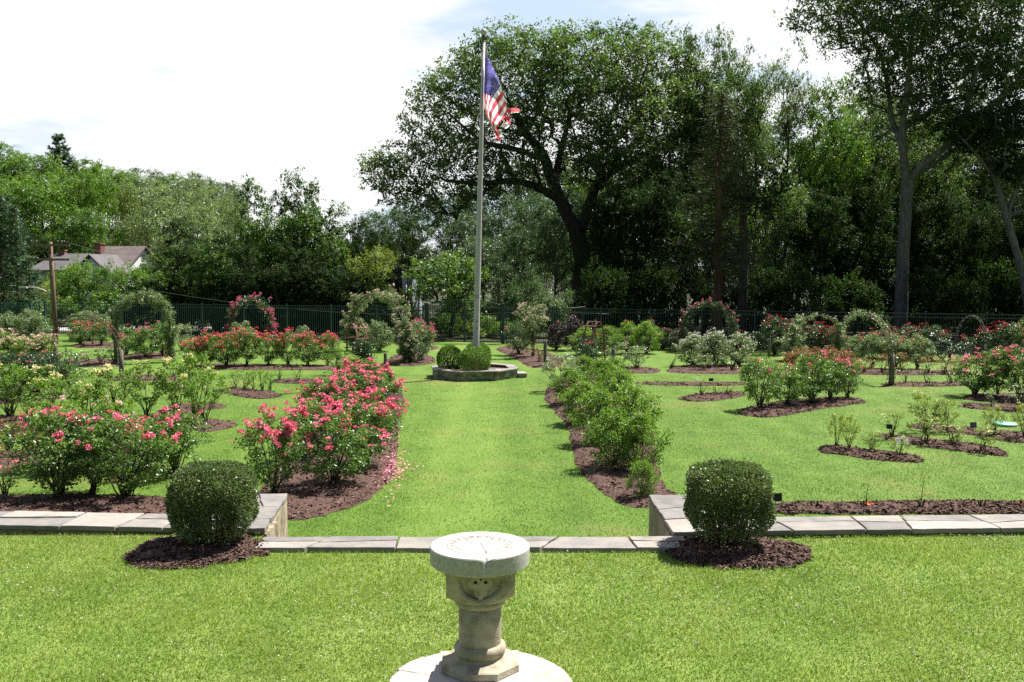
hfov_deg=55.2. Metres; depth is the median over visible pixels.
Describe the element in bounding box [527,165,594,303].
woodland tree
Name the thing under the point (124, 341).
rose bush
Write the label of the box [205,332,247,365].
rose bush
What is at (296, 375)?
rose bush
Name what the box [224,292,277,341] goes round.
rose arch
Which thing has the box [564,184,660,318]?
woodland tree
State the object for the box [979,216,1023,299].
woodland tree
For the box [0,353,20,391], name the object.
rose bush
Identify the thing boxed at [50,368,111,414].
rose bush
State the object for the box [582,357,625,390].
rose bush
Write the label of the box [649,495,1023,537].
garden wall
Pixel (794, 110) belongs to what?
wispy tree
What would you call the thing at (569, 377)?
rose bush
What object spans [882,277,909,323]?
understory shrub
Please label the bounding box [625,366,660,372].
mulch bed
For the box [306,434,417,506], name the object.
fallen petals
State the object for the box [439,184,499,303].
woodland tree
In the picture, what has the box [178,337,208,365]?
rose bush
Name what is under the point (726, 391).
rose bush
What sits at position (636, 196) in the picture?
woodland tree
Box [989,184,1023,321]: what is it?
tall woodland tree
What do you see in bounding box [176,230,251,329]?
shade tree
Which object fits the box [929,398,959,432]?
rose bush
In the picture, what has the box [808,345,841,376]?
rose bush
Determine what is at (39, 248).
maple tree
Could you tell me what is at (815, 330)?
rose bush
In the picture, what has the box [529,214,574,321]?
woodland tree
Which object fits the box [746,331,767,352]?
rose bush
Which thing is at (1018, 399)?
rose bush
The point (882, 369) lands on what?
rose bush
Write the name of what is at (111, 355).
rose bush
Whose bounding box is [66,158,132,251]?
maple tree
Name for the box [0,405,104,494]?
rose bush
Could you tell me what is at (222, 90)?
sky
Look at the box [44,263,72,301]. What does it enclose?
round tree
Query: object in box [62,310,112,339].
rose bush
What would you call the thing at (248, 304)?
overhead cable
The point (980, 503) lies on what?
rose stub
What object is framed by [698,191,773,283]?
woodland tree
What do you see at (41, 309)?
understory shrub
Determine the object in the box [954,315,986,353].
rose arch
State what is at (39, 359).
rose bush
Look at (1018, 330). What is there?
rose bush
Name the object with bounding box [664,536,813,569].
mulch bed
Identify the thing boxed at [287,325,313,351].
rose bush
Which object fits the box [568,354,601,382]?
rose bush
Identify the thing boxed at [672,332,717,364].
rose bush
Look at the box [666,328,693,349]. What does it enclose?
rose bush
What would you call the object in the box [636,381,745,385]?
mulch bed
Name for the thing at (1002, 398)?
mulch bed
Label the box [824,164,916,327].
woodland tree
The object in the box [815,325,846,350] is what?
rose bush
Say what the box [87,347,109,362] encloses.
rose bush
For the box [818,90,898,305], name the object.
tall woodland tree
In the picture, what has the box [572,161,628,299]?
woodland tree
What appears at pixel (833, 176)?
tall woodland tree
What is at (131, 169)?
hill tree
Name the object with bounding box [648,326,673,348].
rose bush
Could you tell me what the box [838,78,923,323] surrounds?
tall woodland tree
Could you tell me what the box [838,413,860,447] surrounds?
rose bush
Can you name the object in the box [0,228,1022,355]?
forest floor
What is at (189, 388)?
rose bush
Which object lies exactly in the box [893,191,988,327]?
woodland tree
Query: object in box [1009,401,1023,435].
rose bush
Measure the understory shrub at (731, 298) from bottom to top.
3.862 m
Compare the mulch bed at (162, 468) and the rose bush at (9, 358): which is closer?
the mulch bed at (162, 468)
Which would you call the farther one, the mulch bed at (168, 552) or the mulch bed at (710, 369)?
the mulch bed at (710, 369)
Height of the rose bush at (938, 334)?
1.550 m
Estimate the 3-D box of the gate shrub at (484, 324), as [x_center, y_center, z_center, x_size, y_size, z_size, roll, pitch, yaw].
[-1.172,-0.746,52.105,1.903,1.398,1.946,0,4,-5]
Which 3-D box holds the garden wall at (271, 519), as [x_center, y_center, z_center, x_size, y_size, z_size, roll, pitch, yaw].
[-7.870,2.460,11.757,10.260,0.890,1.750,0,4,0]
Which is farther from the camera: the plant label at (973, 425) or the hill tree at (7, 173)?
the hill tree at (7, 173)
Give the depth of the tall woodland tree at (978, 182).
69.39 m
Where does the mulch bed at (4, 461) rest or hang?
on the lawn at (656, 358)
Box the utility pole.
[18,240,69,338]
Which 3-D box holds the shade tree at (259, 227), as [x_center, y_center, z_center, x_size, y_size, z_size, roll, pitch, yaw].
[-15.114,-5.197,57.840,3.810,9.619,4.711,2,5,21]
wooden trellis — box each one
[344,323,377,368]
[570,321,606,368]
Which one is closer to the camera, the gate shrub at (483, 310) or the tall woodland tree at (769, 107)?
the gate shrub at (483, 310)
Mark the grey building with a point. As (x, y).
(404, 281)
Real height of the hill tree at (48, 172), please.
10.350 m
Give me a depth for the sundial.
6.78 m
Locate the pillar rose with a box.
[512,297,550,355]
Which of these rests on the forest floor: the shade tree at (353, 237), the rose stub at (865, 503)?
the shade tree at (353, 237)
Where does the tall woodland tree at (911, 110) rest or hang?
on the forest floor
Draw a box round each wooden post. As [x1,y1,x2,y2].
[384,353,386,368]
[543,341,546,362]
[611,349,614,364]
[767,339,770,357]
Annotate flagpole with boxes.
[472,29,487,368]
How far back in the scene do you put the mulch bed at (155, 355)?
40.49 m
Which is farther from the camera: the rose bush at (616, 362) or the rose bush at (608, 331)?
the rose bush at (608, 331)
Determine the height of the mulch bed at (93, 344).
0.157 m
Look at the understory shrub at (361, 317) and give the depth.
57.98 m
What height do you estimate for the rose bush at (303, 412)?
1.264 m
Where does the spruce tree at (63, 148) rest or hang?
on the forest floor
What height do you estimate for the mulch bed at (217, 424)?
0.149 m
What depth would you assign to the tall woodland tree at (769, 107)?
74.25 m
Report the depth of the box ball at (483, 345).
34.17 m
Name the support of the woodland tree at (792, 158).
on the forest floor
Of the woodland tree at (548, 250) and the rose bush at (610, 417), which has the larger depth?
the woodland tree at (548, 250)
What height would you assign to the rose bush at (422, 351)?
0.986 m
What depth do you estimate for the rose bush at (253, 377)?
29.55 m
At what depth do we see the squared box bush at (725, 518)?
10.12 m
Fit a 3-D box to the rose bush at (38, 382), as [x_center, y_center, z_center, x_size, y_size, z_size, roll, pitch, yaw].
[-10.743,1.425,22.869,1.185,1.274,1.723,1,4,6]
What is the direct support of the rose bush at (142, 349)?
on the mulch bed at (155, 355)
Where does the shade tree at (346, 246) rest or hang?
on the forest floor
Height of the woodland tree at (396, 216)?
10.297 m
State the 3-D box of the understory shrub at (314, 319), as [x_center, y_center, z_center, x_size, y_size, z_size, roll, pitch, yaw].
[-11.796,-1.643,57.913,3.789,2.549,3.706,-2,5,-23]
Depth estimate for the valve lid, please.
23.18 m
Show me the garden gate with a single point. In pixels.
(501, 315)
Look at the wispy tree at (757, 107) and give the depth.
64.55 m
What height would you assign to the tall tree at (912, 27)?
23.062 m
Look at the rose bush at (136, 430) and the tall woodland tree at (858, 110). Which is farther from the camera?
the tall woodland tree at (858, 110)
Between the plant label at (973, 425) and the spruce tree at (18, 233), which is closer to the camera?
the plant label at (973, 425)
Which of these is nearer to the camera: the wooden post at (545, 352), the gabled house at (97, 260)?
the wooden post at (545, 352)
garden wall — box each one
[0,493,287,536]
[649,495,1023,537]
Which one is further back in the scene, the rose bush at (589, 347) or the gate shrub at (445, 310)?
the gate shrub at (445, 310)
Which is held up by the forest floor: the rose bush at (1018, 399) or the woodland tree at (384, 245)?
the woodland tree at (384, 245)
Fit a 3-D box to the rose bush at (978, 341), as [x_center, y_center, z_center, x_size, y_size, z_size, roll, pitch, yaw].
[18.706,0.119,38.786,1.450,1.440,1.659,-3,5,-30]
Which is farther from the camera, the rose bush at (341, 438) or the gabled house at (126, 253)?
the gabled house at (126, 253)
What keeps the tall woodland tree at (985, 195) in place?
on the forest floor
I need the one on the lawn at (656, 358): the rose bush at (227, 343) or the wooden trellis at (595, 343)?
the wooden trellis at (595, 343)
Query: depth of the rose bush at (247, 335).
36.71 m
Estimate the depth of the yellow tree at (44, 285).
65.65 m
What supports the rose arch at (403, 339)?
on the lawn at (656, 358)
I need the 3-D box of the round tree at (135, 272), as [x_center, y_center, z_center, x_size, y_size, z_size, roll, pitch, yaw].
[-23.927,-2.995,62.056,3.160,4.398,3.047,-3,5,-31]
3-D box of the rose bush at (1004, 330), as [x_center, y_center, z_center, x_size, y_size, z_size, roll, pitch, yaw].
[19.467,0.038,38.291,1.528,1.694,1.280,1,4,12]
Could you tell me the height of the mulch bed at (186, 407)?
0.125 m
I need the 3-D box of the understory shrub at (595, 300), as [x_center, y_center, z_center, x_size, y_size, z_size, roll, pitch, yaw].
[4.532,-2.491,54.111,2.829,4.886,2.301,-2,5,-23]
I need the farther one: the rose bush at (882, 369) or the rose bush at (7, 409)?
the rose bush at (882, 369)
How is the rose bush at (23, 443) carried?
on the mulch bed at (4, 461)
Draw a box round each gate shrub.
[417,315,450,338]
[433,296,472,328]
[437,313,469,336]
[453,319,486,338]
[479,316,498,337]
[481,292,520,323]
[488,321,520,337]
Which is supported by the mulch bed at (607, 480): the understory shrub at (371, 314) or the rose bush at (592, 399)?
the rose bush at (592, 399)
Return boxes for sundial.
[390,532,571,681]
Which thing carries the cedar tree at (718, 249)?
on the forest floor
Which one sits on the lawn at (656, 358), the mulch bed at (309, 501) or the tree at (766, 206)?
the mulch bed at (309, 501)
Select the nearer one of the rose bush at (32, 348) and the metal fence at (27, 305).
the rose bush at (32, 348)
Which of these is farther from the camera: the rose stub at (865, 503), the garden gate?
the garden gate
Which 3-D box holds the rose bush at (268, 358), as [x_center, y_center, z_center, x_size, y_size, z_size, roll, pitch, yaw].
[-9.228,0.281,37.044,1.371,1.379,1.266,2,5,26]
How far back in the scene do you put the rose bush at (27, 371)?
23.91 m
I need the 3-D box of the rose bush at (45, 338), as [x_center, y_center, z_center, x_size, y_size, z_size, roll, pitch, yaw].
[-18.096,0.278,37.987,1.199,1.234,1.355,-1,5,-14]
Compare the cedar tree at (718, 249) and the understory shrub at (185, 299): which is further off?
the understory shrub at (185, 299)
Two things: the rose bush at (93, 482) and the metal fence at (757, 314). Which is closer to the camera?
the rose bush at (93, 482)
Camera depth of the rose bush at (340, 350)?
34.06 m
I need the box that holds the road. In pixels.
[33,325,315,333]
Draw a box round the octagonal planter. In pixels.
[431,363,526,380]
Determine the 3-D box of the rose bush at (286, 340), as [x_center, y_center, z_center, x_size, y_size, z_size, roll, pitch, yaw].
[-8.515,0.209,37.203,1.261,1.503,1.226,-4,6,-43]
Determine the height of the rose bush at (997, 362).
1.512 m
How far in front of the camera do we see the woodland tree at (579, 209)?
72.62 m
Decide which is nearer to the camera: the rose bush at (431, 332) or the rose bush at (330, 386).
the rose bush at (330, 386)
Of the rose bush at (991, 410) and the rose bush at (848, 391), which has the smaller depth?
the rose bush at (991, 410)
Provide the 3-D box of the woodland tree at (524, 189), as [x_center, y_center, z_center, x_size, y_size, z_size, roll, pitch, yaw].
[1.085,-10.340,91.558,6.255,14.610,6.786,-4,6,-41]
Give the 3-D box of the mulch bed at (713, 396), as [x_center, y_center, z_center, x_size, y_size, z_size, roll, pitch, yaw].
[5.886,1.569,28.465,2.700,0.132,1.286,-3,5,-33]
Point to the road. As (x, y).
(65, 327)
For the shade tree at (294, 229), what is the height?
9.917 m
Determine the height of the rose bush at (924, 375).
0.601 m
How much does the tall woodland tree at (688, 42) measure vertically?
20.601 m
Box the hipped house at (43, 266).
[27,250,90,301]
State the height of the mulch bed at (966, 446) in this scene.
0.119 m
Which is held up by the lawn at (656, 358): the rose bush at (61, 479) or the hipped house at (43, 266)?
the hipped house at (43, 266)
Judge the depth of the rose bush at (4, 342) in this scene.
37.18 m
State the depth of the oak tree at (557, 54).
62.40 m
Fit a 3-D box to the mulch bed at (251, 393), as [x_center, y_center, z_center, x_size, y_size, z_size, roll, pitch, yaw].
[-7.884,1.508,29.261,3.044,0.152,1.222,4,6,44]
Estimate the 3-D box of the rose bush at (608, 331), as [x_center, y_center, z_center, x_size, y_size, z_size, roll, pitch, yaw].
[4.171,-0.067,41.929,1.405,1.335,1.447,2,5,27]
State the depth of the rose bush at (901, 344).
35.78 m
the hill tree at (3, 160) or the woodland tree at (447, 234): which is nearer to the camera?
the woodland tree at (447, 234)
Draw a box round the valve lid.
[992,421,1017,426]
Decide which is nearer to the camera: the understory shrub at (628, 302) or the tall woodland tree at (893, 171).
the understory shrub at (628, 302)
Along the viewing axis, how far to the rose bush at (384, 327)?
43.28 m
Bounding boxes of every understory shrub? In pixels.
[0,288,26,315]
[14,297,69,327]
[46,295,89,325]
[79,288,137,324]
[105,275,160,329]
[145,284,194,327]
[185,282,249,331]
[217,291,288,332]
[269,291,309,330]
[288,295,343,330]
[334,302,372,326]
[360,273,398,334]
[360,290,404,328]
[390,287,421,332]
[499,272,524,324]
[518,279,547,336]
[535,286,571,334]
[560,289,589,333]
[568,255,619,331]
[597,264,640,333]
[616,252,671,332]
[649,264,693,331]
[686,265,728,333]
[722,272,763,331]
[747,263,791,337]
[758,251,831,335]
[800,271,849,333]
[823,263,859,324]
[827,264,889,333]
[850,270,892,326]
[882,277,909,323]
[905,261,960,337]
[908,259,931,323]
[929,263,991,337]
[963,255,1018,335]
[991,248,1023,330]
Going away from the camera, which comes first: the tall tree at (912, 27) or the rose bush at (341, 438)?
the rose bush at (341, 438)
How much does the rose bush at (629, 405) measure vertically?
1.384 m
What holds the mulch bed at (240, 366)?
on the lawn at (656, 358)
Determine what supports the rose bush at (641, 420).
on the mulch bed at (607, 480)
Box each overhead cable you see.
[55,270,585,314]
[398,297,599,313]
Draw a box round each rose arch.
[53,315,123,371]
[106,287,180,362]
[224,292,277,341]
[339,283,423,362]
[674,296,745,351]
[773,311,849,358]
[839,308,896,384]
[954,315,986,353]
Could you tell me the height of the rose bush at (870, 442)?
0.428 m
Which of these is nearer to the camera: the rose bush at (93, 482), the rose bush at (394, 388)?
the rose bush at (93, 482)
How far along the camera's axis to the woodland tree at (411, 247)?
69.43 m
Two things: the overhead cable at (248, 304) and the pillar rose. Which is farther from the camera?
the overhead cable at (248, 304)
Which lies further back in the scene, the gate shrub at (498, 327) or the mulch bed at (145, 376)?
the gate shrub at (498, 327)
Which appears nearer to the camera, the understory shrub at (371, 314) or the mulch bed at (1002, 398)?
the mulch bed at (1002, 398)
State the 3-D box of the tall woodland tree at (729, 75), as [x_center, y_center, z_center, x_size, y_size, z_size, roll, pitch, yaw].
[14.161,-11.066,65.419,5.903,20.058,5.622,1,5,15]
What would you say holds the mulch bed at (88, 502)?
on the lawn at (656, 358)
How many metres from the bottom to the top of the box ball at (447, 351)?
0.954 m
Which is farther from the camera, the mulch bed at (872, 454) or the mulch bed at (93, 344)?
the mulch bed at (93, 344)
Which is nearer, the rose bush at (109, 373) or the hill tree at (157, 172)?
the rose bush at (109, 373)
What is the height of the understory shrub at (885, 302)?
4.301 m
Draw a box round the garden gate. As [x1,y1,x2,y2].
[424,300,504,343]
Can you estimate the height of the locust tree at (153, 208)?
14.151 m
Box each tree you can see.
[0,141,46,212]
[0,158,27,191]
[0,174,24,199]
[0,181,47,290]
[0,191,42,330]
[0,203,37,327]
[1,152,80,233]
[1,173,88,256]
[2,226,54,283]
[9,254,50,331]
[24,276,62,306]
[36,204,112,257]
[42,133,87,203]
[42,155,110,217]
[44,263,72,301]
[47,254,105,307]
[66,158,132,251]
[80,257,132,311]
[88,165,148,228]
[106,260,146,325]
[112,178,152,245]
[115,166,151,215]
[116,169,205,262]
[134,251,187,328]
[134,255,152,321]
[135,167,170,218]
[145,172,193,220]
[145,201,236,291]
[150,211,222,327]
[162,171,242,282]
[176,169,218,236]
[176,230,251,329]
[201,181,253,228]
[207,183,255,286]
[207,240,292,332]
[224,172,286,311]
[248,240,322,334]
[251,186,294,272]
[268,165,335,330]
[287,239,355,334]
[304,198,362,328]
[319,265,379,332]
[337,213,382,294]
[343,242,404,331]
[353,13,738,322]
[354,208,404,266]
[358,229,401,295]
[382,222,441,303]
[386,196,440,291]
[401,246,492,337]
[423,191,475,305]
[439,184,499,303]
[449,235,513,300]
[473,185,524,299]
[488,220,548,300]
[493,155,548,281]
[498,191,562,304]
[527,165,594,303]
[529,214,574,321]
[554,191,628,294]
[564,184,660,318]
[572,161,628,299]
[592,178,675,326]
[607,131,674,311]
[617,160,702,325]
[643,23,724,314]
[653,168,738,325]
[661,200,752,329]
[663,89,779,337]
[682,22,770,307]
[692,154,793,335]
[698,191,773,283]
[712,60,787,263]
[728,37,781,277]
[736,163,819,291]
[751,131,835,309]
[758,29,817,257]
[770,186,871,297]
[772,0,1023,333]
[783,70,885,310]
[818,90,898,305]
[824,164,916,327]
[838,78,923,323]
[869,79,969,312]
[891,111,984,320]
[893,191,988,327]
[926,79,1021,237]
[926,98,1023,309]
[939,148,1023,316]
[941,193,1023,324]
[959,126,1023,248]
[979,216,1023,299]
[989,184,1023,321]
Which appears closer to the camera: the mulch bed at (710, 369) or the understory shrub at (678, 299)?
the mulch bed at (710, 369)
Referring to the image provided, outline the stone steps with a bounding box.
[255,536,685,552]
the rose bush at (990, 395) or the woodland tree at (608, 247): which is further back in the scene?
the woodland tree at (608, 247)
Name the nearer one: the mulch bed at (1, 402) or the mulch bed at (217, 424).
the mulch bed at (217, 424)
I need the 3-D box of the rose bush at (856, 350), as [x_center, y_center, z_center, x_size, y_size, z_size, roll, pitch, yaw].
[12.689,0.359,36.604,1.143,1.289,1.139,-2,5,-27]
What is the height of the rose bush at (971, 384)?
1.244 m
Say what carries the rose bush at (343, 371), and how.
on the mulch bed at (309, 501)
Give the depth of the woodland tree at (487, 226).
84.81 m
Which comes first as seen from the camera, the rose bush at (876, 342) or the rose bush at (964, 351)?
the rose bush at (876, 342)
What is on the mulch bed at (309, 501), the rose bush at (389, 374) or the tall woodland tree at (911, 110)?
the rose bush at (389, 374)
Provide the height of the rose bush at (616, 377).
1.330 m
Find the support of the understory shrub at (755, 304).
on the forest floor
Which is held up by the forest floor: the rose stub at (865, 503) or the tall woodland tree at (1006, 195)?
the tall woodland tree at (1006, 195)
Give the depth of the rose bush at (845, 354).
31.23 m
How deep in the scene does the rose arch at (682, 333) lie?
43.06 m
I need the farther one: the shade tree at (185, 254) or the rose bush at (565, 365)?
the shade tree at (185, 254)
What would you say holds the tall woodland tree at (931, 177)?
on the forest floor
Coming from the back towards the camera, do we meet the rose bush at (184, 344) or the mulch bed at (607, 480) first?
the rose bush at (184, 344)
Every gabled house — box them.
[76,254,130,302]
[93,243,157,285]
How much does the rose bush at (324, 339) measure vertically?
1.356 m
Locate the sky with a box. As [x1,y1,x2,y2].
[0,0,1023,269]
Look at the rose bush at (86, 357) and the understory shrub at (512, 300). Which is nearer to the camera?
the rose bush at (86, 357)
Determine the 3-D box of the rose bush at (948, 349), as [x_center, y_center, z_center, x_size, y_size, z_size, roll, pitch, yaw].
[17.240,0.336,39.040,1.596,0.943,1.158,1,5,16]
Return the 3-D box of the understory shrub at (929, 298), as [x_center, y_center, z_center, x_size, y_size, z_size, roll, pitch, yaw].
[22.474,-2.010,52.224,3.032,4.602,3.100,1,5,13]
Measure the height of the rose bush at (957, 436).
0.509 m
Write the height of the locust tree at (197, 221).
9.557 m
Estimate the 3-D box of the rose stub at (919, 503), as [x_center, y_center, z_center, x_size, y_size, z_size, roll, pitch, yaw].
[6.399,2.354,15.289,0.134,0.573,0.169,2,5,25]
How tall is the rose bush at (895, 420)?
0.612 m
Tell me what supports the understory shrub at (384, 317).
on the forest floor
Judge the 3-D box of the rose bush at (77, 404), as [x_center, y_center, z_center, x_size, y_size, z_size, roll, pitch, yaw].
[-8.286,1.710,18.312,1.399,1.405,1.418,0,4,0]
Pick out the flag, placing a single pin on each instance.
(497, 111)
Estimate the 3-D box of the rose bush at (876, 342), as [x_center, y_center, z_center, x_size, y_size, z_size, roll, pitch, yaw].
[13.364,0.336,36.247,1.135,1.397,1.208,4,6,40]
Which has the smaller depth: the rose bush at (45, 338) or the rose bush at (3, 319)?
the rose bush at (45, 338)
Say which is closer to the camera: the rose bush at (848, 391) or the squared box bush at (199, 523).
the squared box bush at (199, 523)
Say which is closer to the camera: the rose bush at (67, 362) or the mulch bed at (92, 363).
the rose bush at (67, 362)
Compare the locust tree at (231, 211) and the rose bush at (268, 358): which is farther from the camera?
the locust tree at (231, 211)
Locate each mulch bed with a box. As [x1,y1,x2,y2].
[0,389,79,403]
[0,414,238,431]
[0,450,47,470]
[0,492,194,514]
[41,459,183,475]
[70,341,119,347]
[72,358,125,366]
[111,374,177,380]
[122,533,270,570]
[123,352,177,358]
[158,401,225,413]
[193,363,342,369]
[219,386,281,398]
[257,383,404,520]
[272,377,329,383]
[382,346,438,365]
[496,345,562,367]
[544,372,677,507]
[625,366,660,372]
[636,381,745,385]
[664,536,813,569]
[666,364,766,373]
[678,391,744,400]
[737,396,865,416]
[774,498,1023,514]
[818,444,924,462]
[856,367,968,374]
[877,432,1008,456]
[881,381,963,386]
[906,423,1023,442]
[957,401,1023,411]
[963,392,1023,403]
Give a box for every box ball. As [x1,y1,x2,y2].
[436,344,461,369]
[457,346,491,370]
[465,342,491,366]
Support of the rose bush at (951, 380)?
on the mulch bed at (922, 384)
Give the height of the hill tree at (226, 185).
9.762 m
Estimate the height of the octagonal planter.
0.380 m
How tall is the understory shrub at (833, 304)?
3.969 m
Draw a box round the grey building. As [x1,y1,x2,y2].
[246,267,421,319]
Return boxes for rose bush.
[0,311,25,348]
[0,328,27,355]
[0,351,47,396]
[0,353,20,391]
[0,361,36,416]
[0,364,62,416]
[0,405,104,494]
[0,418,28,451]
[0,459,21,494]
[7,308,54,345]
[8,334,51,360]
[12,351,70,393]
[13,431,41,454]
[20,375,87,425]
[26,395,104,466]
[27,332,61,355]
[39,348,87,389]
[48,409,138,494]
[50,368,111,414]
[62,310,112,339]
[66,320,92,343]
[69,412,182,496]
[78,350,97,361]
[86,322,111,344]
[86,363,144,412]
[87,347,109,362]
[87,394,144,457]
[106,411,169,465]
[107,348,127,363]
[108,324,141,354]
[116,359,170,415]
[123,325,163,356]
[130,404,215,472]
[136,320,180,354]
[148,356,198,412]
[171,352,216,413]
[175,323,196,350]
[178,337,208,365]
[178,366,231,420]
[192,328,224,364]
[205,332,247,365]
[228,368,241,387]
[228,403,312,493]
[229,320,257,351]
[230,326,265,364]
[237,369,252,388]
[244,368,259,389]
[253,330,284,364]
[256,369,270,389]
[263,369,276,390]
[269,327,302,363]
[271,365,282,379]
[282,395,340,454]
[284,376,347,418]
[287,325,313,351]
[289,407,390,484]
[290,330,326,364]
[291,364,302,380]
[312,363,377,408]
[312,384,385,442]
[313,330,341,364]
[319,367,358,398]
[322,347,350,369]
[328,399,402,464]
[338,354,361,367]
[342,357,388,393]
[345,386,410,439]
[349,367,407,408]
[360,321,397,351]
[368,362,395,392]
[403,340,428,361]
[410,317,437,358]
[501,320,531,353]
[530,344,548,361]
[541,351,581,386]
[544,320,571,349]
[547,367,594,402]
[552,378,605,421]
[556,315,591,349]
[556,355,581,380]
[565,385,625,442]
[568,325,600,350]
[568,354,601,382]
[576,341,598,370]
[580,404,647,468]
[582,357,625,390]
[592,366,638,410]
[593,380,666,437]
[597,324,622,354]
[601,356,630,382]
[605,341,636,366]
[606,409,674,469]
[612,320,642,353]
[622,345,651,367]
[622,458,659,496]
[630,319,663,353]
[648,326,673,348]
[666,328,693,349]
[667,354,678,368]
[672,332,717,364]
[692,353,712,368]
[698,379,708,394]
[699,327,737,365]
[719,332,756,364]
[719,352,741,369]
[722,382,736,393]
[738,354,783,407]
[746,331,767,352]
[757,314,792,354]
[770,364,809,404]
[781,346,816,375]
[788,350,834,402]
[795,321,833,351]
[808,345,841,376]
[808,355,854,399]
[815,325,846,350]
[826,414,846,444]
[830,348,862,383]
[834,360,864,396]
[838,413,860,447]
[840,334,868,363]
[853,357,875,371]
[858,332,887,367]
[860,430,884,449]
[869,327,897,357]
[875,353,887,371]
[877,411,903,436]
[878,333,917,368]
[886,435,913,453]
[892,322,927,358]
[895,362,909,382]
[896,352,911,370]
[897,333,936,368]
[906,414,945,441]
[907,390,943,430]
[912,322,951,359]
[919,355,938,371]
[920,368,934,382]
[927,338,962,360]
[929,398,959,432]
[932,423,966,444]
[936,357,956,371]
[941,364,953,382]
[947,341,977,358]
[948,354,1005,393]
[952,356,970,371]
[960,326,1007,355]
[971,427,1000,450]
[974,345,1022,395]
[981,404,1007,433]
[986,392,998,405]
[987,320,1023,354]
[992,343,1023,396]
[1007,383,1023,408]
[1008,316,1023,355]
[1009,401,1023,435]
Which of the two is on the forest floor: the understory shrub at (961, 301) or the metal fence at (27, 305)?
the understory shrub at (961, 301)
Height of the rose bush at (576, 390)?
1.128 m
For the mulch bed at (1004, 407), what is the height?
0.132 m
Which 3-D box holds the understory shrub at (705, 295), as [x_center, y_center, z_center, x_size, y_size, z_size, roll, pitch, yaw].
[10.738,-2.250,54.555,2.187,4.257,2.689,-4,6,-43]
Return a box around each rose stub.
[860,484,873,505]
[918,475,926,505]
[977,499,985,505]
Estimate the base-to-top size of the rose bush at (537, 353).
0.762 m
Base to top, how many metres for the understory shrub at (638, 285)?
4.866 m
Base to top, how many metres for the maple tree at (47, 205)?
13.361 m
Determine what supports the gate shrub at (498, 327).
on the lawn at (656, 358)
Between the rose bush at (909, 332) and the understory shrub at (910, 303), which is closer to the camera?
the rose bush at (909, 332)
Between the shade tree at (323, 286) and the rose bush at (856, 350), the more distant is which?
the shade tree at (323, 286)
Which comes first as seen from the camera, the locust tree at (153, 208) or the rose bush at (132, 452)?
the rose bush at (132, 452)
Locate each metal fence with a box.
[0,301,39,333]
[44,301,423,341]
[505,306,1023,355]
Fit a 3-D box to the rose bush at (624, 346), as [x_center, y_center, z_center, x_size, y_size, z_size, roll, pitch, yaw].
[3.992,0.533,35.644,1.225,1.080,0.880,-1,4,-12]
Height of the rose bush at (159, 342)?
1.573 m
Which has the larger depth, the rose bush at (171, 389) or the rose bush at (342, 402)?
the rose bush at (171, 389)
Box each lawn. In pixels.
[0,270,1023,539]
[0,536,1023,681]
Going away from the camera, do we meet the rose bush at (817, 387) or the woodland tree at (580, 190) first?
the rose bush at (817, 387)
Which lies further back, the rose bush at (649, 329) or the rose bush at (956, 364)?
the rose bush at (649, 329)
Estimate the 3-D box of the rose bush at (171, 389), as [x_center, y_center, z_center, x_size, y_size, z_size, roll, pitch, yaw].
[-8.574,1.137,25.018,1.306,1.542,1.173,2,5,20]
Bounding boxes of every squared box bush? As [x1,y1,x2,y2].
[164,458,259,545]
[681,457,776,546]
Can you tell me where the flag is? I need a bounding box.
[484,53,520,140]
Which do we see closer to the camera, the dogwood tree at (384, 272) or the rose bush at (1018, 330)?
the rose bush at (1018, 330)
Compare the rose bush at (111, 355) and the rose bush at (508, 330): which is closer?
the rose bush at (111, 355)
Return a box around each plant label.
[773,493,781,504]
[886,424,892,432]
[970,422,976,428]
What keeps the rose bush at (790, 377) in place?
on the mulch bed at (773, 409)
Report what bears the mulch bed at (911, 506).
on the lawn at (656, 358)
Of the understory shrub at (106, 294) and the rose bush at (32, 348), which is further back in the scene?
the understory shrub at (106, 294)
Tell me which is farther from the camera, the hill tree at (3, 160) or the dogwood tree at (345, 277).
the hill tree at (3, 160)
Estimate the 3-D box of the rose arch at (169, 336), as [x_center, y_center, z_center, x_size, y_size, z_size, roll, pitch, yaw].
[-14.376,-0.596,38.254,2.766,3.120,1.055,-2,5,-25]
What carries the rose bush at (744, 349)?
on the mulch bed at (710, 369)
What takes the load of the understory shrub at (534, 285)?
on the forest floor
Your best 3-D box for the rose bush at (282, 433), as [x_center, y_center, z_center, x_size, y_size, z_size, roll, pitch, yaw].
[-3.903,1.800,16.082,1.256,1.574,1.248,4,6,44]
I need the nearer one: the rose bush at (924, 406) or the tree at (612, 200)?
the rose bush at (924, 406)
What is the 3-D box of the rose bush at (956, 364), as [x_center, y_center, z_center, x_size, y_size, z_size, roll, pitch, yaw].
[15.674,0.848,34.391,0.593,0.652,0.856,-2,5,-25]
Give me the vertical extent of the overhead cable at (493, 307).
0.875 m
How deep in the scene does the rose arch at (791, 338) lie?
39.41 m
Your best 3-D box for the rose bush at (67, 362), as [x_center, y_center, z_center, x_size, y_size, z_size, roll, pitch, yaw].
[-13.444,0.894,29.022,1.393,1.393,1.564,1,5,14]
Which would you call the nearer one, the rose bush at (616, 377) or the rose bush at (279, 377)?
the rose bush at (616, 377)

